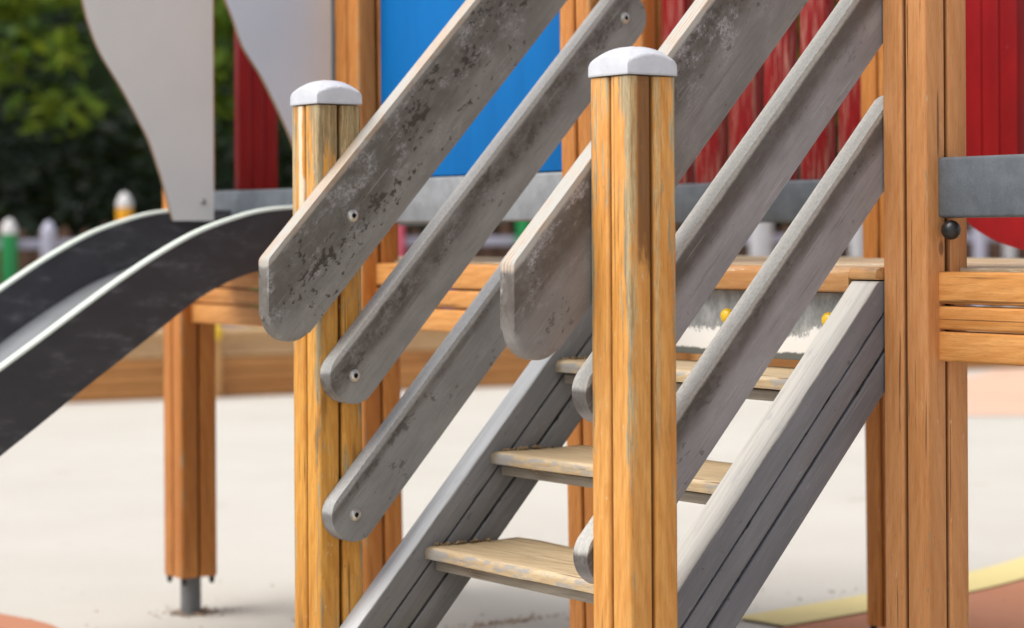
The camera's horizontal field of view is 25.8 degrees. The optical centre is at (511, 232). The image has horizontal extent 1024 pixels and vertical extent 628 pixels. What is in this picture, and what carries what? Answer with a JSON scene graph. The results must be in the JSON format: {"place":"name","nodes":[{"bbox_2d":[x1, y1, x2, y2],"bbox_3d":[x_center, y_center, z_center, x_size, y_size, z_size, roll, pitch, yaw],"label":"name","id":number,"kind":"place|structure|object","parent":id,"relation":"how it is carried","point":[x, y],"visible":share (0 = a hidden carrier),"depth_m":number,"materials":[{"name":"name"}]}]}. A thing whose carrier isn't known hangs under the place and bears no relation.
{"place":"outdoors","nodes":[
{"label":"outdoors","id":0,"kind":"place"},
{"bbox_2d":[0,367,1023,627],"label":"ground","id":1,"kind":"structure","parent":0,"point":[80,497],"depth_m":7.47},
{"bbox_2d":[0,613,56,627],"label":"terracotta patch","id":2,"kind":"object","parent":1,"relation":"on","point":[8,621],"visible":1,"depth_m":5.49,"materials":[{"name":"orange rubber"}]},
{"bbox_2d":[0,1,1002,292],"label":"wooded bank","id":3,"kind":"structure","parent":1,"relation":"on","point":[98,71],"depth_m":30.39,"materials":[{"name":"plant"}]},
{"bbox_2d":[29,531,1004,627],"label":"leaf litter","id":4,"kind":"object","parent":1,"relation":"on","point":[204,608],"visible":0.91,"depth_m":5.57,"materials":[{"name":"brown plant"}]},
{"bbox_2d":[67,324,1023,402],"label":"planter wall","id":5,"kind":"structure","parent":1,"relation":"on","point":[133,375],"depth_m":13.19,"materials":[{"name":"brown wood"}]},
{"bbox_2d":[163,0,1023,627],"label":"play tower","id":6,"kind":"structure","parent":1,"relation":"on","point":[945,78],"depth_m":4.44,"materials":[{"name":"beige wood"}]},
{"bbox_2d":[0,0,335,455],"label":"slide","id":7,"kind":"object","parent":6,"relation":"attached to","point":[80,313],"visible":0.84,"depth_m":4.95,"materials":[{"name":"grey metal"}]},
{"bbox_2d":[783,579,1023,627],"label":"terracotta surface","id":8,"kind":"object","parent":1,"relation":"on","point":[991,607],"visible":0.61,"depth_m":5.55,"materials":[{"name":"orange rubber"}]},
{"bbox_2d":[742,556,1023,625],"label":"yellow line","id":9,"kind":"object","parent":8,"relation":"on","point":[1000,573],"visible":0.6,"depth_m":5.66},
{"bbox_2d":[967,369,1023,414],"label":"terracotta surface","id":10,"kind":"object","parent":1,"relation":"on","point":[998,392],"visible":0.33,"depth_m":13.02,"materials":[{"name":"orange rubber"}]},
{"bbox_2d":[259,0,884,627],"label":"staircase","id":11,"kind":"structure","parent":0,"point":[591,298],"depth_m":3.56,"materials":[{"name":"grey paint"}]},
{"label":"soil","id":12,"kind":"structure","parent":0,"visible":0},
{"bbox_2d":[0,1,82,45],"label":"tree","id":13,"kind":"object","parent":12,"relation":"on","point":[45,22],"visible":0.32,"depth_m":21.05,"materials":[{"name":"green plant"}]},
{"bbox_2d":[0,0,112,139],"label":"tree","id":14,"kind":"object","parent":12,"relation":"on","point":[66,55],"visible":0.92,"depth_m":15.18,"materials":[{"name":"green plant"}]},
{"bbox_2d":[110,0,291,304],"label":"tree","id":15,"kind":"object","parent":12,"relation":"on","point":[223,65],"visible":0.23,"depth_m":17.32,"materials":[{"name":"green plant"}]},
{"bbox_2d":[278,125,516,246],"bbox_3d":[-0.236,-3.099,21.242,5.471,8.224,6.268,0,0,-14],"label":"tree","id":16,"kind":"object","parent":12,"relation":"on","point":[513,231],"depth_m":20.82,"materials":[{"name":"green plant"}]},
{"bbox_2d":[0,0,1018,306],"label":"undergrowth","id":17,"kind":"object","parent":12,"relation":"on","point":[38,196],"visible":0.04,"depth_m":21.06,"materials":[{"name":"green plant"}]},
{"bbox_2d":[0,192,1023,359],"bbox_3d":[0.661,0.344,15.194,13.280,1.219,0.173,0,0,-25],"label":"pencil fence","id":18,"kind":"object","parent":12,"relation":"on","point":[762,239],"visible":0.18,"depth_m":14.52,"materials":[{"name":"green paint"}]},
{"bbox_2d":[692,0,837,246],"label":"tree","id":19,"kind":"object","parent":12,"relation":"on","point":[776,226],"visible":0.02,"depth_m":19.77,"materials":[{"name":"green plant"}]},
{"bbox_2d":[835,109,1002,306],"bbox_3d":[4.365,-3.199,20.904,6.399,8.373,6.270,0,0,-36],"label":"tree","id":20,"kind":"object","parent":12,"relation":"on","point":[836,121],"depth_m":21.26,"materials":[{"name":"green plant"}]}
]}

